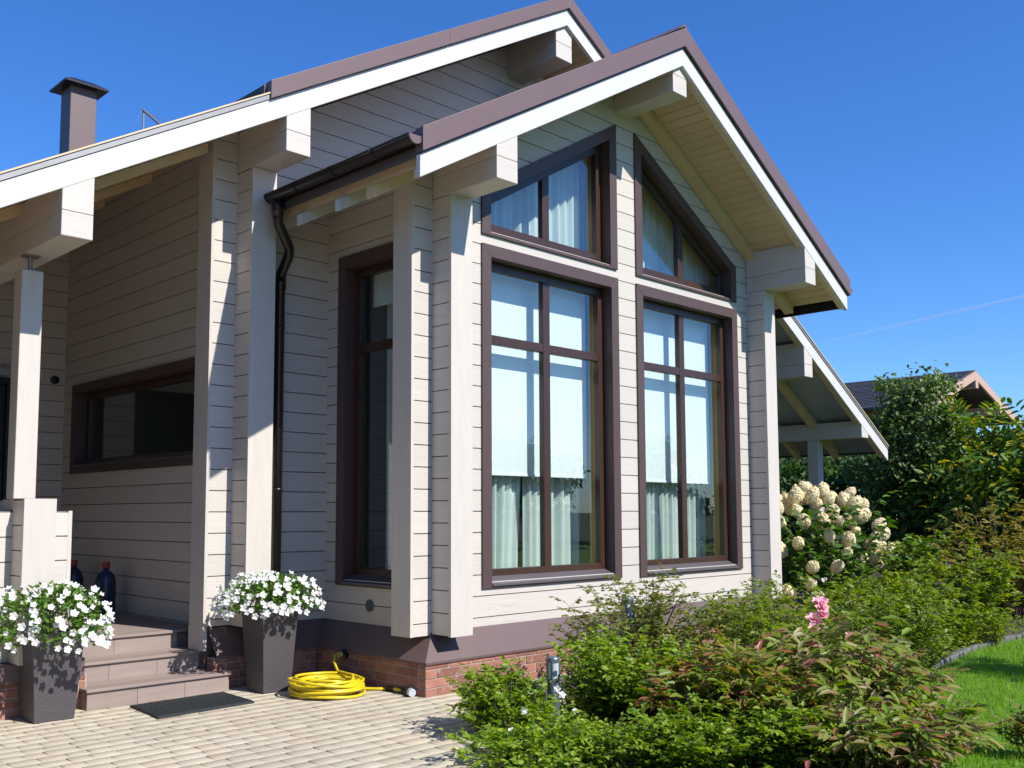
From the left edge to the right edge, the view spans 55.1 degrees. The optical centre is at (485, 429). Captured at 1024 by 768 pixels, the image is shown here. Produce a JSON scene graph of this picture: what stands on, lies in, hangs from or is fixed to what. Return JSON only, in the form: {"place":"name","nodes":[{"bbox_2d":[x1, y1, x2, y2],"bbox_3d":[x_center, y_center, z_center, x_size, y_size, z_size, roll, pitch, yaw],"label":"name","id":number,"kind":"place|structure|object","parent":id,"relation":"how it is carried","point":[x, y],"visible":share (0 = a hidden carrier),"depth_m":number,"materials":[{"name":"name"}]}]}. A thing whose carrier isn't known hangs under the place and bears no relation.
{"place":"outdoors","nodes":[
{"label":"outdoors","id":0,"kind":"place"},
{"bbox_2d":[0,644,731,767],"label":"patio paving","id":1,"kind":"structure","parent":0,"point":[368,729],"depth_m":6.62,"materials":[{"name":"stone"}]},
{"bbox_2d":[18,627,84,723],"bbox_3d":[-3.227,1.805,7.232,0.382,0.636,0.382,5,-7,-44],"label":"planter","id":2,"kind":"object","parent":1,"relation":"on","point":[48,684],"visible":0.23,"depth_m":7.10,"materials":[{"name":"plastic"}]},
{"bbox_2d":[0,579,114,653],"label":"petunia","id":3,"kind":"object","parent":2,"relation":"in","point":[69,598],"visible":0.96,"depth_m":7.04,"materials":[{"name":"white plant"}]},
{"bbox_2d":[79,633,231,710],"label":"porch steps","id":4,"kind":"structure","parent":1,"relation":"on","point":[134,670],"depth_m":8.11,"materials":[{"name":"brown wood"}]},
{"bbox_2d":[130,692,253,718],"bbox_3d":[-2.301,2.153,7.680,0.848,0.019,0.596,5,-7,-44],"label":"door mat","id":5,"kind":"object","parent":1,"relation":"on","point":[183,706],"depth_m":7.62,"materials":[{"name":"rubber"}]},
{"bbox_2d":[242,605,297,693],"bbox_3d":[-1.849,1.868,8.368,0.357,0.696,0.357,5,-7,-44],"label":"planter","id":6,"kind":"object","parent":1,"relation":"on","point":[269,644],"visible":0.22,"depth_m":8.25,"materials":[{"name":"plastic"}]},
{"bbox_2d":[209,569,325,620],"bbox_3d":[-1.879,1.390,8.361,1.017,0.390,0.784,5,-7,-44],"label":"petunia","id":7,"kind":"object","parent":6,"relation":"in","point":[280,584],"visible":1,"depth_m":8.16,"materials":[{"name":"white plant"}]},
{"bbox_2d":[287,652,394,698],"bbox_3d":[-1.299,2.075,8.239,0.818,0.266,0.737,5,-7,-44],"label":"garden hose","id":8,"kind":"object","parent":1,"relation":"on","point":[338,684],"visible":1,"depth_m":7.97,"materials":[{"name":"yellow plastic"}]},
{"bbox_2d":[393,686,415,696],"bbox_3d":[-0.674,2.160,8.124,0.071,0.073,0.276,3,-6,-34],"label":"spray nozzle","id":9,"kind":"object","parent":1,"relation":"on","point":[410,692],"visible":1,"depth_m":8.03,"materials":[{"name":"white plastic"}]},
{"bbox_2d":[0,0,1023,434],"label":"sky","id":10,"kind":"structure","parent":0,"point":[896,126],"materials":[{"name":"blue"}]},
{"bbox_2d":[316,557,856,671],"bbox_3d":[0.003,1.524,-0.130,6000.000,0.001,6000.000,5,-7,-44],"label":"ground","id":11,"kind":"structure","parent":0,"point":[316,648],"depth_m":10.46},
{"bbox_2d":[0,0,890,719],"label":"timber house","id":12,"kind":"structure","parent":11,"relation":"on","point":[196,344],"depth_m":9.48,"materials":[{"name":"beige paint"}]},
{"bbox_2d":[0,377,10,499],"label":"door","id":13,"kind":"structure","parent":12,"relation":"in","point":[5,382],"depth_m":11.15,"materials":[{"name":"wood"}]},
{"bbox_2d":[69,560,83,610],"bbox_3d":[-4.411,1.668,10.476,0.204,0.540,0.204,5,-7,-44],"label":"water bottle","id":14,"kind":"object","parent":12,"relation":"on","point":[76,574],"visible":0.42,"depth_m":10.44,"materials":[{"name":"blue plastic"}]},
{"bbox_2d":[94,562,115,615],"bbox_3d":[-3.886,1.627,10.012,0.204,0.540,0.204,5,-7,-44],"label":"water bottle","id":15,"kind":"object","parent":12,"relation":"on","point":[105,581],"visible":0.8,"depth_m":9.94,"materials":[{"name":"blue plastic"}]},
{"bbox_2d":[69,357,194,473],"bbox_3d":[-3.674,-0.085,10.349,0.225,1.030,3.070,5,-7,-44],"label":"window","id":16,"kind":"structure","parent":12,"relation":"in","point":[84,395],"depth_m":10.64,"materials":[{"name":"paint"}]},
{"bbox_2d":[340,649,348,658],"bbox_3d":[-1.272,2.007,8.762,0.056,0.088,0.090,5,-7,-44],"label":"water tap","id":17,"kind":"object","parent":12,"relation":"attached to","point":[345,653],"visible":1,"depth_m":8.74,"materials":[{"name":"black plastic"}]},
{"bbox_2d":[335,242,392,588],"bbox_3d":[-0.933,-0.128,8.982,0.205,3.127,1.225,5,-7,-44],"label":"window","id":18,"kind":"structure","parent":12,"relation":"in","point":[353,269],"depth_m":9.29,"materials":[{"name":"paint"}]},
{"bbox_2d":[373,271,392,307],"bbox_3d":[-0.749,-1.420,9.243,0.013,0.400,1.000,5,-7,-44],"label":"roller blind","id":19,"kind":"object","parent":12,"relation":"attached to","point":[383,288],"visible":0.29,"depth_m":9.48,"materials":[{"name":"fabric"}]},
{"bbox_2d":[385,303,392,568],"bbox_3d":[-0.635,-0.015,9.239,0.066,3.360,0.950,5,-7,-44],"label":"curtain","id":20,"kind":"object","parent":12,"relation":"hanging from","point":[388,565],"visible":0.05,"depth_m":9.53,"materials":[{"name":"white fabric"}]},
{"bbox_2d":[492,475,519,568],"bbox_3d":[0.184,-0.008,9.645,0.580,3.250,0.133,5,-7,-44],"label":"curtain","id":21,"kind":"object","parent":12,"relation":"hanging from","point":[505,508],"visible":0.16,"depth_m":9.55,"materials":[{"name":"white fabric"}]},
{"bbox_2d":[522,476,539,566],"bbox_3d":[0.478,0.020,9.972,0.300,3.250,0.070,5,-7,-44],"label":"curtain","id":22,"kind":"object","parent":12,"relation":"hanging from","point":[530,521],"visible":0.23,"depth_m":9.86,"materials":[{"name":"white fabric"}]},
{"bbox_2d":[491,272,586,477],"bbox_3d":[0.460,-0.567,9.767,1.660,2.075,0.014,5,-7,-44],"label":"roller blind","id":23,"kind":"object","parent":12,"relation":"attached to","point":[515,396],"visible":0.54,"depth_m":9.76,"materials":[{"name":"fabric"}]},
{"bbox_2d":[491,158,586,250],"bbox_3d":[0.467,-2.445,10.022,1.750,1.530,0.094,5,-7,-44],"label":"curtain","id":24,"kind":"object","parent":12,"relation":"hanging from","point":[517,211],"visible":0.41,"depth_m":10.27,"materials":[{"name":"white fabric"}]},
{"bbox_2d":[481,125,617,269],"bbox_3d":[0.567,-2.512,9.811,1.990,1.581,0.317,5,-7,-44],"label":"window","id":25,"kind":"structure","parent":12,"relation":"in","point":[599,149],"depth_m":10.20,"materials":[{"name":"paint"}]},
{"bbox_2d":[481,242,622,588],"bbox_3d":[0.578,-0.079,9.601,1.995,3.127,0.330,5,-7,-44],"label":"window","id":26,"kind":"structure","parent":12,"relation":"in","point":[602,356],"depth_m":9.72,"materials":[{"name":"paint"}]},
{"bbox_2d":[551,477,579,564],"bbox_3d":[0.804,0.046,10.295,0.617,3.250,0.104,4,-6,-38],"label":"curtain","id":27,"kind":"object","parent":12,"relation":"hanging from","point":[565,520],"visible":0.23,"depth_m":10.24,"materials":[{"name":"white fabric"}]},
{"bbox_2d":[646,482,668,559],"bbox_3d":[1.929,0.133,11.344,0.580,3.250,0.091,5,-7,-44],"label":"curtain","id":28,"kind":"object","parent":12,"relation":"hanging from","point":[657,522],"visible":0.2,"depth_m":11.31,"materials":[{"name":"white fabric"}]},
{"bbox_2d":[668,483,678,557],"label":"curtain","id":29,"kind":"object","parent":12,"relation":"hanging from","point":[673,519],"visible":0.21,"depth_m":11.55,"materials":[{"name":"white fabric"}]},
{"bbox_2d":[642,192,707,285],"bbox_3d":[2.129,-2.271,11.639,1.800,1.450,0.084,5,-7,-44],"label":"curtain","id":30,"kind":"object","parent":12,"relation":"hanging from","point":[657,233],"visible":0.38,"depth_m":11.54,"materials":[{"name":"white fabric"}]},
{"bbox_2d":[643,309,710,483],"bbox_3d":[2.115,-0.426,11.379,1.670,2.090,0.014,5,-7,-44],"label":"roller blind","id":31,"kind":"object","parent":12,"relation":"attached to","point":[660,414],"visible":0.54,"depth_m":11.41,"materials":[{"name":"fabric"}]},
{"bbox_2d":[633,133,736,302],"bbox_3d":[2.227,-2.378,11.429,2.005,1.581,0.317,5,-7,-44],"label":"window","id":32,"kind":"structure","parent":12,"relation":"in","point":[688,230],"depth_m":11.35,"materials":[{"name":"paint"}]},
{"bbox_2d":[635,283,742,576],"bbox_3d":[2.236,0.055,11.215,2.010,3.127,0.330,5,-7,-44],"label":"window","id":33,"kind":"structure","parent":12,"relation":"in","point":[723,376],"depth_m":11.54,"materials":[{"name":"paint"}]},
{"bbox_2d":[687,483,705,556],"bbox_3d":[2.537,0.187,11.993,0.480,3.250,0.070,5,-7,-44],"label":"curtain","id":34,"kind":"object","parent":12,"relation":"hanging from","point":[696,522],"visible":0.23,"depth_m":11.92,"materials":[{"name":"white fabric"}]},
{"bbox_2d":[779,457,837,556],"bbox_3d":[6.908,1.726,24.271,3.918,3.960,4.402,-1,-5,11],"label":"garden tree","id":35,"kind":"object","parent":11,"relation":"on","point":[826,465],"visible":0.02,"depth_m":23.54,"materials":[{"name":"green plant"}]},
{"bbox_2d":[780,455,849,471],"bbox_3d":[10.953,2.283,31.522,4.966,4.133,5.393,-2,-5,16],"label":"garden tree","id":36,"kind":"object","parent":11,"relation":"on","point":[785,460],"depth_m":31.80,"materials":[{"name":"green plant"}]},
{"bbox_2d":[509,568,1023,767],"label":"flower bed","id":37,"kind":"object","parent":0,"point":[630,763],"depth_m":10.61,"materials":[{"name":"plant"}]},
{"bbox_2d":[442,655,564,735],"bbox_3d":[0.113,1.832,6.730,0.817,0.518,0.908,0,-5,-5],"label":"rose bush","id":38,"kind":"object","parent":37,"relation":"on","point":[489,699],"visible":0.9,"depth_m":6.66,"materials":[{"name":"green plant"}]},
{"bbox_2d":[439,710,650,767],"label":"rose bush","id":39,"kind":"object","parent":37,"relation":"on","point":[572,748],"visible":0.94,"depth_m":5.69,"materials":[{"name":"green plant"}]},
{"bbox_2d":[546,656,559,719],"bbox_3d":[0.462,1.845,6.694,0.116,0.580,0.116,5,-7,-44],"label":"bollard light","id":40,"kind":"object","parent":37,"relation":"on","point":[553,666],"visible":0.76,"depth_m":6.67,"materials":[{"name":"metal"}]},
{"bbox_2d":[490,685,617,744],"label":"white rose","id":41,"kind":"object","parent":37,"relation":"on","point":[542,713],"visible":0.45,"depth_m":6.23,"materials":[{"name":"green plant"}]},
{"bbox_2d":[543,621,708,725],"bbox_3d":[0.976,1.740,6.988,1.226,0.740,1.273,-2,-5,20],"label":"rose bush","id":42,"kind":"object","parent":37,"relation":"on","point":[607,682],"visible":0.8,"depth_m":6.90,"materials":[{"name":"green plant"}]},
{"bbox_2d":[621,596,633,648],"bbox_3d":[1.186,1.831,8.191,0.135,0.860,0.135,5,-7,-44],"label":"bollard light","id":43,"kind":"object","parent":37,"relation":"on","point":[629,611],"visible":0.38,"depth_m":8.18,"materials":[{"name":"metal"}]},
{"bbox_2d":[546,562,751,685],"bbox_3d":[1.224,1.642,7.997,1.594,1.107,1.625,5,-7,-44],"label":"rose bush","id":44,"kind":"object","parent":37,"relation":"on","point":[651,614],"visible":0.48,"depth_m":7.85,"materials":[{"name":"green leaf"},{"name":"green cane"}]},
{"bbox_2d":[595,686,795,767],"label":"rose bush","id":45,"kind":"object","parent":37,"relation":"on","point":[686,741],"visible":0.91,"depth_m":5.55,"materials":[{"name":"green plant"}]},
{"bbox_2d":[624,628,842,757],"bbox_3d":[1.588,1.659,6.218,1.326,0.769,1.251,-2,-5,16],"label":"peony","id":46,"kind":"object","parent":37,"relation":"on","point":[717,681],"visible":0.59,"depth_m":6.03,"materials":[{"name":"plant"}]},
{"bbox_2d":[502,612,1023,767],"bbox_3d":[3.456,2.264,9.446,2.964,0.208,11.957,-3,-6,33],"label":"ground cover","id":47,"kind":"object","parent":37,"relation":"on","point":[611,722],"visible":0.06,"depth_m":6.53,"materials":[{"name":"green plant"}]},
{"bbox_2d":[697,688,848,767],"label":"rose bush","id":48,"kind":"object","parent":37,"relation":"on","point":[785,753],"visible":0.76,"depth_m":5.50,"materials":[{"name":"green plant"}]},
{"bbox_2d":[676,574,879,658],"bbox_3d":[2.367,1.689,8.043,1.538,1.015,1.513,5,-7,-44],"label":"rose bush","id":49,"kind":"object","parent":37,"relation":"on","point":[744,639],"visible":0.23,"depth_m":8.08,"materials":[{"name":"green plant"}]},
{"bbox_2d":[697,570,859,661],"bbox_3d":[2.878,1.868,9.709,1.683,0.940,1.729,5,-7,-44],"label":"rose bush","id":50,"kind":"object","parent":37,"relation":"on","point":[763,595],"visible":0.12,"depth_m":9.57,"materials":[{"name":"green plant"}]},
{"bbox_2d":[805,596,847,652],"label":"pink rose","id":51,"kind":"object","parent":37,"relation":"on","point":[821,606],"visible":0.25,"depth_m":6.94,"materials":[{"name":"plant"}]},
{"bbox_2d":[779,457,874,586],"bbox_3d":[6.028,1.897,20.410,3.483,3.006,3.888,-1,-5,5],"label":"garden tree","id":52,"kind":"object","parent":37,"relation":"on","point":[788,479],"visible":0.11,"depth_m":19.38,"materials":[{"name":"green plant"}]},
{"bbox_2d":[785,452,897,562],"bbox_3d":[9.564,2.033,25.963,4.270,3.722,4.623,5,-7,-44],"label":"garden tree","id":53,"kind":"object","parent":37,"relation":"on","point":[865,530],"visible":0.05,"depth_m":25.36,"materials":[{"name":"green plant"}]},
{"bbox_2d":[719,600,970,709],"bbox_3d":[2.315,1.608,6.447,1.587,0.909,1.468,1,-5,-9],"label":"peony","id":54,"kind":"object","parent":37,"relation":"on","point":[898,672],"visible":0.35,"depth_m":6.26,"materials":[{"name":"plant"}]},
{"bbox_2d":[828,444,896,555],"bbox_3d":[11.454,1.935,28.146,4.407,3.910,5.384,5,-7,-44],"label":"garden tree","id":55,"kind":"object","parent":37,"relation":"on","point":[854,472],"visible":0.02,"depth_m":27.80,"materials":[{"name":"green plant"}]},
{"bbox_2d":[780,481,945,601],"bbox_3d":[4.598,1.680,13.468,3.514,1.944,3.351,5,-7,-44],"label":"hydrangea","id":56,"kind":"object","parent":37,"relation":"on","point":[818,564],"visible":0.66,"depth_m":12.79,"materials":[{"name":"white plant"}]},
{"bbox_2d":[748,667,1009,767],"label":"peony","id":57,"kind":"object","parent":37,"relation":"on","point":[889,731],"visible":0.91,"depth_m":5.44,"materials":[{"name":"plant"}]},
{"bbox_2d":[799,574,973,678],"bbox_3d":[3.712,1.849,9.343,1.438,0.908,1.578,1,-5,-15],"label":"green shrub","id":58,"kind":"object","parent":37,"relation":"on","point":[915,635],"visible":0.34,"depth_m":8.96,"materials":[{"name":"green plant"}]},
{"bbox_2d":[814,566,968,650],"bbox_3d":[4.567,1.967,10.817,1.689,0.919,1.602,5,-7,-44],"label":"green shrub","id":59,"kind":"object","parent":37,"relation":"on","point":[930,591],"visible":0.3,"depth_m":10.69,"materials":[{"name":"green plant"}]},
{"bbox_2d":[835,360,977,581],"bbox_3d":[8.058,0.922,18.261,2.783,4.266,2.844,5,-7,-44],"label":"bushy tree","id":60,"kind":"object","parent":37,"relation":"on","point":[915,433],"visible":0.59,"depth_m":17.83,"materials":[{"name":"green plant"}]},
{"bbox_2d":[890,514,986,562],"bbox_3d":[11.468,1.984,22.509,3.470,3.086,4.096,5,-7,-44],"label":"garden tree","id":61,"kind":"object","parent":37,"relation":"on","point":[891,531],"depth_m":23.22,"materials":[{"name":"green plant"}]},
{"bbox_2d":[865,529,1023,636],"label":"green shrub","id":62,"kind":"object","parent":37,"relation":"on","point":[984,588],"visible":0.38,"depth_m":11.96,"materials":[{"name":"green plant"}]},
{"bbox_2d":[883,396,1023,573],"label":"walnut tree","id":63,"kind":"object","parent":37,"relation":"on","point":[993,458],"visible":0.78,"depth_m":16.46,"materials":[{"name":"green plant"}]},
{"bbox_2d":[922,594,1015,647],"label":"green shrub","id":64,"kind":"object","parent":37,"relation":"on","point":[968,625],"visible":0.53,"depth_m":11.00,"materials":[{"name":"green plant"}]},
{"bbox_2d":[918,495,1023,618],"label":"barberry","id":65,"kind":"object","parent":37,"relation":"on","point":[1019,584],"visible":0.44,"depth_m":14.19,"materials":[{"name":"plant"}]},
{"bbox_2d":[781,370,1021,463],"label":"neighbour house","id":66,"kind":"structure","parent":0,"point":[976,392],"depth_m":39.40,"materials":[{"name":"tile"}]},
{"bbox_2d":[909,638,1023,767],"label":"lawn","id":67,"kind":"structure","parent":0,"point":[1000,756],"depth_m":8.16,"materials":[{"name":"green plant"}]},
{"bbox_2d":[902,632,1023,765],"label":"stone edging","id":68,"kind":"object","parent":67,"relation":"on","point":[956,654],"visible":0.2,"depth_m":10.49,"materials":[{"name":"grey stone"}]},
{"bbox_2d":[989,698,1023,757],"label":"green shrub","id":69,"kind":"object","parent":67,"relation":"on","point":[1017,718],"visible":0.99,"depth_m":6.06,"materials":[{"name":"green plant"}]}
]}

